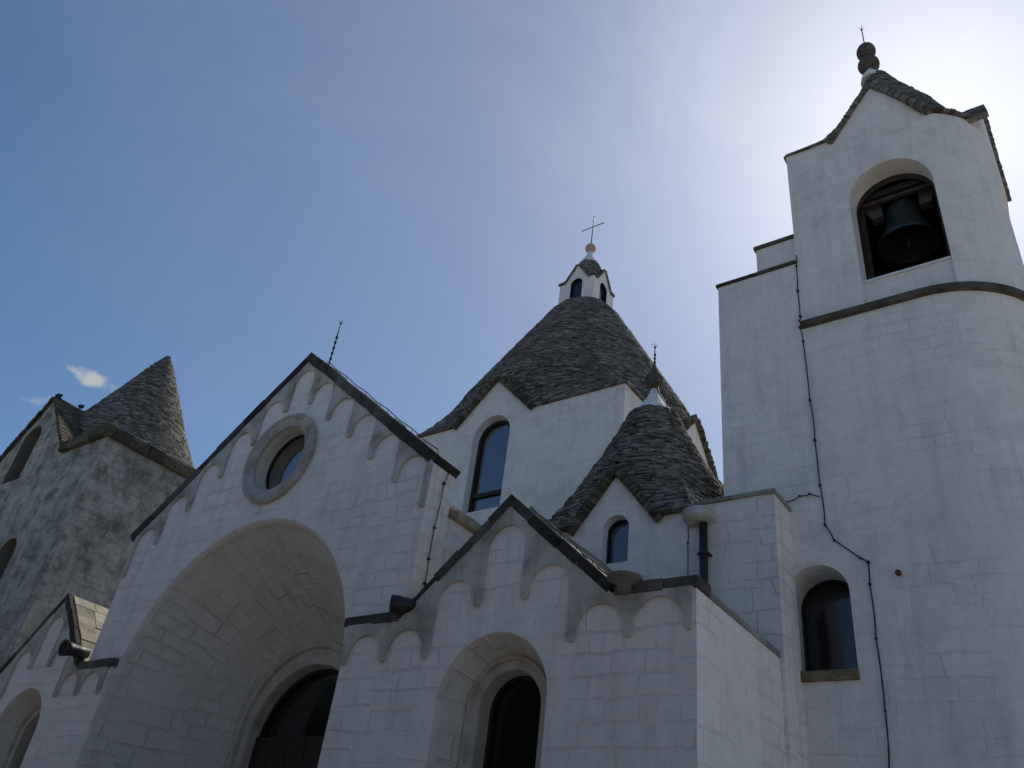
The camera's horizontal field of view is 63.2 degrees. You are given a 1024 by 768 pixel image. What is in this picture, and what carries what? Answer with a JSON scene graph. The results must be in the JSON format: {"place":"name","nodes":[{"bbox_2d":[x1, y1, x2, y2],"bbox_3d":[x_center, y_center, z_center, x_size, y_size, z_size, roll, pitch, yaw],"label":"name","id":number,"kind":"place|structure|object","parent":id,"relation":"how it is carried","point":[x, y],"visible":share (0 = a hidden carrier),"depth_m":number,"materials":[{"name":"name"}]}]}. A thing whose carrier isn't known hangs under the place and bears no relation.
{"place":"outdoors","nodes":[
{"label":"outdoors","id":0,"kind":"place"},
{"bbox_2d":[0,356,195,667],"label":"side tower","id":1,"kind":"structure","parent":0,"point":[85,494],"depth_m":27.10,"materials":[{"name":"grey stone"}]},
{"bbox_2d":[0,538,16,578],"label":"blind window","id":2,"kind":"structure","parent":1,"relation":"in","point":[7,550],"depth_m":27.17,"materials":[{"name":"grey stone"}]},
{"bbox_2d":[2,426,41,483],"bbox_3d":[-17.661,2.689,30.578,1.260,2.340,0.600,-16,-41,32],"label":"blind window","id":3,"kind":"structure","parent":1,"relation":"in","point":[17,466],"depth_m":30.94,"materials":[{"name":"grey stone"}]},
{"bbox_2d":[0,0,1023,484],"label":"sky","id":4,"kind":"structure","parent":0,"point":[212,187],"materials":[{"name":"blue"}]},
{"label":"ground","id":5,"kind":"structure","parent":0,"visible":0},
{"bbox_2d":[0,593,118,767],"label":"side portal","id":6,"kind":"object","parent":5,"relation":"on","point":[51,700],"visible":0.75,"depth_m":19.45,"materials":[{"name":"stone"}]},
{"bbox_2d":[58,639,90,657],"bbox_3d":[-9.906,6.065,18.841,0.379,0.377,0.628,-16,-41,32],"label":"rain spout","id":7,"kind":"object","parent":6,"relation":"attached to","point":[67,647],"visible":1,"depth_m":18.77,"materials":[{"name":"grey metal"}]},
{"bbox_2d":[78,352,460,767],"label":"church facade","id":8,"kind":"structure","parent":5,"relation":"on","point":[282,532],"depth_m":18.27,"materials":[{"name":"stone"}]},
{"bbox_2d":[242,413,317,504],"bbox_3d":[-5.083,1.772,18.766,2.240,2.240,0.640,-16,-41,32],"label":"round window","id":9,"kind":"structure","parent":8,"relation":"in","point":[281,456],"depth_m":18.99,"materials":[{"name":"stone"}]},
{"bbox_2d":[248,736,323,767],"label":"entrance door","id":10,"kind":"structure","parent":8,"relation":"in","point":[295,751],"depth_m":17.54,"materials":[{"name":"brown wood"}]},
{"bbox_2d":[328,319,344,364],"bbox_3d":[-4.318,-1.001,20.335,0.168,1.470,0.177,-16,-41,32],"label":"lightning rod","id":11,"kind":"object","parent":8,"relation":"on","point":[333,348],"visible":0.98,"depth_m":20.32,"materials":[{"name":"metal"}]},
{"bbox_2d":[327,361,438,452],"bbox_3d":[-2.905,0.401,17.834,4.167,3.500,0.022,-16,-41,32],"label":"cable","id":12,"kind":"object","parent":8,"relation":"attached to","point":[383,406],"visible":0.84,"depth_m":17.64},
{"bbox_2d":[423,470,448,586],"bbox_3d":[-1.387,2.693,15.089,0.055,2.654,0.142,-16,-41,32],"label":"cable","id":13,"kind":"object","parent":8,"relation":"attached to","point":[434,528],"visible":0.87,"depth_m":15.07,"materials":[{"name":"black rubber"}]},
{"bbox_2d":[437,505,481,693],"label":"nave","id":14,"kind":"structure","parent":5,"relation":"on","point":[462,528],"depth_m":15.77,"materials":[{"name":"white stone"}]},
{"bbox_2d":[416,243,723,524],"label":"crossing dome","id":15,"kind":"structure","parent":14,"relation":"on","point":[535,418],"depth_m":26.07,"materials":[{"name":"grey stone"}]},
{"bbox_2d":[461,415,509,512],"bbox_3d":[-0.653,2.437,25.295,1.400,3.290,0.340,-16,-41,32],"label":"arched window","id":16,"kind":"structure","parent":15,"relation":"in","point":[483,488],"depth_m":25.52,"materials":[{"name":"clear glass"}]},
{"bbox_2d":[582,216,603,242],"bbox_3d":[3.474,-6.616,35.854,1.108,1.736,0.068,-16,-41,32],"label":"cross","id":17,"kind":"object","parent":15,"relation":"attached to","point":[592,228],"visible":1,"depth_m":35.92,"materials":[{"name":"metal"}]},
{"bbox_2d":[317,494,786,767],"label":"side portal","id":18,"kind":"object","parent":5,"relation":"on","point":[521,635],"visible":0.96,"depth_m":12.29,"materials":[{"name":"stone"}]},
{"bbox_2d":[389,595,415,613],"bbox_3d":[-1.790,3.688,13.815,0.484,0.313,0.300,14,-34,-9],"label":"rain spout","id":19,"kind":"object","parent":18,"relation":"attached to","point":[400,604],"visible":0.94,"depth_m":13.71,"materials":[{"name":"grey metal"}]},
{"bbox_2d":[531,506,607,574],"bbox_3d":[0.863,2.423,12.787,1.567,1.481,0.022,-16,-41,32],"label":"cable","id":20,"kind":"object","parent":18,"relation":"attached to","point":[569,541],"visible":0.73,"depth_m":12.77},
{"bbox_2d":[607,570,642,594],"bbox_3d":[1.558,2.783,11.524,0.499,0.240,0.499,-16,-41,32],"label":"rain bowl","id":21,"kind":"object","parent":18,"relation":"on","point":[624,581],"visible":0.98,"depth_m":11.43,"materials":[{"name":"grey stone"}]},
{"bbox_2d":[689,488,808,767],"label":"wall block","id":22,"kind":"structure","parent":5,"relation":"on","point":[751,578],"depth_m":14.16,"materials":[{"name":"stone"}]},
{"bbox_2d":[548,364,723,579],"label":"trullo","id":23,"kind":"structure","parent":22,"relation":"on","point":[647,481],"depth_m":16.58,"materials":[{"name":"grey stone"}]},
{"bbox_2d":[601,515,628,563],"bbox_3d":[2.065,3.061,16.173,0.580,1.010,0.250,-16,-41,32],"label":"arched window","id":24,"kind":"structure","parent":23,"relation":"in","point":[615,533],"depth_m":16.32,"materials":[{"name":"blue glass"}]},
{"bbox_2d":[654,343,658,363],"bbox_3d":[3.468,-0.715,20.125,0.168,0.680,0.177,-16,-41,32],"label":"lightning rod","id":25,"kind":"object","parent":23,"relation":"on","point":[655,353],"visible":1,"depth_m":20.12,"materials":[{"name":"metal"}]},
{"bbox_2d":[656,382,672,426],"bbox_3d":[3.445,0.322,18.846,0.064,1.957,0.863,19,-35,-15],"label":"cable","id":26,"kind":"object","parent":23,"relation":"attached to","point":[665,404],"visible":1,"depth_m":18.69,"materials":[{"name":"black rubber"}]},
{"bbox_2d":[683,505,716,526],"bbox_3d":[3.416,2.432,15.133,0.609,0.250,0.609,-16,-41,32],"label":"gutter collar","id":27,"kind":"object","parent":22,"relation":"attached to","point":[694,515],"visible":0.91,"depth_m":14.94,"materials":[{"name":"white stone"}]},
{"bbox_2d":[697,522,712,582],"bbox_3d":[3.314,3.549,14.317,0.220,2.480,0.221,-16,-41,32],"label":"drain pipe","id":28,"kind":"object","parent":22,"relation":"attached to","point":[703,554],"visible":0.48,"depth_m":14.64,"materials":[{"name":"black metal"}]},
{"bbox_2d":[716,42,1023,767],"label":"bell tower","id":29,"kind":"structure","parent":5,"relation":"on","point":[915,370],"depth_m":14.99,"materials":[{"name":"stone"}]},
{"bbox_2d":[787,493,819,501],"bbox_3d":[5.307,2.061,15.158,0.603,0.110,0.057,-16,-41,32],"label":"cable","id":30,"kind":"object","parent":29,"relation":"attached to","point":[803,495],"visible":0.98,"depth_m":15.16,"materials":[{"name":"black rubber"}]},
{"bbox_2d":[795,565,859,682],"bbox_3d":[5.360,4.120,14.122,1.200,2.040,0.940,-16,-41,32],"label":"arched window","id":31,"kind":"structure","parent":29,"relation":"in","point":[826,628],"depth_m":14.54,"materials":[{"name":"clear glass"}]},
{"bbox_2d":[795,255,889,767],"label":"cable","id":32,"kind":"object","parent":29,"relation":"attached to","point":[820,485],"visible":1,"depth_m":14.30,"materials":[{"name":"black rubber"}]},
{"bbox_2d":[895,570,901,575],"bbox_3d":[6.289,3.091,13.499,0.099,0.102,0.184,-16,-41,32],"label":"iron peg","id":33,"kind":"object","parent":29,"relation":"attached to","point":[898,573],"visible":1,"depth_m":13.44,"materials":[{"name":"brown metal"}]},
{"bbox_2d":[858,179,950,278],"bbox_3d":[8.607,-3.025,18.024,1.720,3.140,1.260,-16,-41,32],"label":"bell","id":34,"kind":"object","parent":29,"relation":"hanging from","point":[911,234],"visible":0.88,"depth_m":18.30,"materials":[{"name":"black metal"}]}
]}

